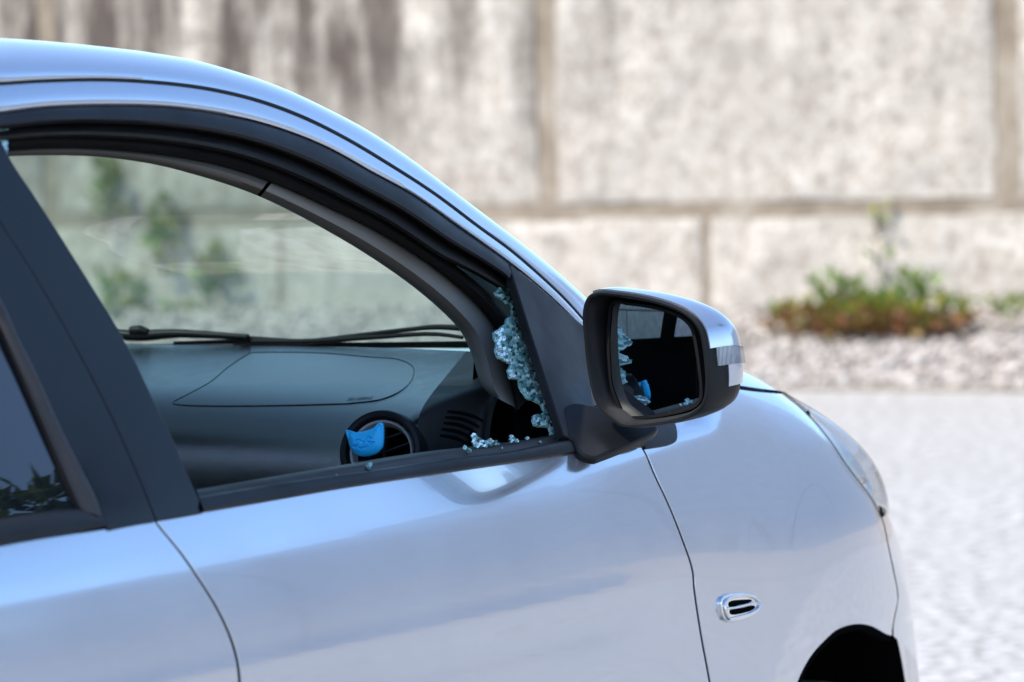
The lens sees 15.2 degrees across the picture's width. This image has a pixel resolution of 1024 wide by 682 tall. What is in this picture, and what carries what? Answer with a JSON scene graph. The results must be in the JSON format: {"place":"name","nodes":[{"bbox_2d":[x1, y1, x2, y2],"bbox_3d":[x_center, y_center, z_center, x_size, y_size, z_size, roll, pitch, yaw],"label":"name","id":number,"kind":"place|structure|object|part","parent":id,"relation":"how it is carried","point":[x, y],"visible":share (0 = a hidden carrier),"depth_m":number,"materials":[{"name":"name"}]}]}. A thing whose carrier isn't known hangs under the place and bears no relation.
{"place":"outdoors","nodes":[
{"label":"outdoors","id":0,"kind":"place"},
{"bbox_2d":[108,303,1023,388],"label":"gravel bank","id":1,"kind":"structure","parent":0,"point":[802,361],"depth_m":19.82,"materials":[{"name":"grey gravel"}]},
{"bbox_2d":[140,296,206,321],"bbox_3d":[-1.980,-0.127,22.636,0.552,0.287,0.233,0,3,27],"label":"wall weed","id":2,"kind":"object","parent":1,"relation":"on","point":[189,304],"depth_m":22.66,"materials":[{"name":"green plant"}]},
{"bbox_2d":[204,299,265,322],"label":"wall weed","id":3,"kind":"object","parent":1,"relation":"on","point":[229,312],"depth_m":22.42,"materials":[{"name":"green plant"}]},
{"bbox_2d":[755,276,988,343],"bbox_3d":[1.883,-0.144,20.090,1.297,0.398,0.508,0,3,27],"label":"shrub","id":4,"kind":"object","parent":1,"relation":"on","point":[916,317],"visible":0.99,"depth_m":19.98,"materials":[{"name":"green plant"}]},
{"bbox_2d":[804,262,867,307],"bbox_3d":[1.712,-0.286,20.168,0.348,0.263,0.252,0,3,27],"label":"leafy weed","id":5,"kind":"object","parent":4,"relation":"on","point":[851,283],"visible":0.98,"depth_m":20.18,"materials":[{"name":"green plant"}]},
{"bbox_2d":[878,263,944,304],"bbox_3d":[2.065,-0.246,20.002,0.338,0.322,0.290,-2,3,-8],"label":"leafy weed","id":6,"kind":"object","parent":4,"relation":"on","point":[915,281],"visible":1,"depth_m":19.96,"materials":[{"name":"green plant"}]},
{"bbox_2d":[979,291,1023,318],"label":"ground weed","id":7,"kind":"object","parent":1,"relation":"on","point":[1009,301],"visible":1,"depth_m":19.74,"materials":[{"name":"green plant"}]},
{"bbox_2d":[780,390,1023,681],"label":"pavement","id":8,"kind":"structure","parent":0,"point":[950,466],"depth_m":13.19,"materials":[{"name":"concrete"}]},
{"bbox_2d":[0,38,919,681],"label":"parked car","id":9,"kind":"object","parent":8,"relation":"on","point":[678,494],"visible":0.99,"depth_m":4.24,"materials":[{"name":"silver metal"}]},
{"bbox_3d":[-0.500,0.288,3.404,0.202,0.897,0.659,0,3,27],"label":"rear door","id":10,"kind":"part","parent":9,"relation":"part of","materials":[{"name":"silver metal"}]},
{"bbox_2d":[345,422,383,456],"bbox_3d":[-0.164,0.112,4.383,0.045,0.039,0.041,0,3,27],"label":"cat air freshener","id":11,"kind":"object","parent":9,"relation":"attached to","point":[367,443],"visible":1,"depth_m":4.37,"materials":[{"name":"blue plastic"}]},
{"bbox_2d":[366,462,371,469],"bbox_3d":[-0.149,0.130,3.991,0.008,0.009,0.010,0,3,27],"label":"glass crumb","id":12,"kind":"object","parent":9,"relation":"on","point":[369,465],"visible":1,"depth_m":3.99,"materials":[{"name":"glass"}]},
{"bbox_3d":[-0.078,0.282,4.096,0.384,1.091,1.279,0,3,27],"label":"front door","id":13,"kind":"part","parent":9,"relation":"part of","materials":[{"name":"silver metal"}]},
{"label":"ground","id":14,"kind":"structure","parent":0,"visible":0},
{"bbox_2d":[0,0,1023,316],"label":"retaining wall","id":15,"kind":"structure","parent":14,"relation":"on","point":[738,154],"depth_m":21.30,"materials":[{"name":"concrete"}]},
{"bbox_2d":[83,156,130,236],"bbox_3d":[-2.409,-0.895,22.834,0.271,0.557,0.243,-2,3,-10],"label":"wall weed","id":16,"kind":"object","parent":15,"relation":"attached to","point":[108,183],"depth_m":22.83,"materials":[{"name":"green plant"}]},
{"bbox_2d":[95,263,149,320],"bbox_3d":[-2.335,-0.216,22.828,0.494,0.511,0.232,0,3,27],"label":"wall weed","id":17,"kind":"object","parent":15,"relation":"attached to","point":[110,284],"depth_m":22.80,"materials":[{"name":"green plant"}]},
{"bbox_2d":[137,192,185,274],"bbox_3d":[-2.076,-0.639,22.665,0.296,0.505,0.248,0,3,27],"label":"wall weed","id":18,"kind":"object","parent":15,"relation":"attached to","point":[156,238],"depth_m":22.64,"materials":[{"name":"green plant"}]},
{"bbox_2d":[187,236,244,301],"bbox_3d":[-1.752,-0.421,22.499,0.401,0.390,0.225,0,3,27],"label":"wall weed","id":19,"kind":"object","parent":15,"relation":"attached to","point":[205,264],"depth_m":22.50,"materials":[{"name":"green plant"}]},
{"bbox_2d":[867,197,890,236],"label":"wall weed","id":20,"kind":"object","parent":15,"relation":"attached to","point":[873,208],"depth_m":20.59,"materials":[{"name":"green plant"}]},
{"bbox_2d":[863,234,894,268],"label":"wall weed","id":21,"kind":"object","parent":15,"relation":"attached to","point":[870,254],"depth_m":20.59,"materials":[{"name":"green plant"}]},
{"bbox_2d":[775,387,1023,391],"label":"kerb","id":22,"kind":"structure","parent":14,"relation":"on","point":[900,389],"depth_m":18.99,"materials":[{"name":"grey concrete"}]}
]}

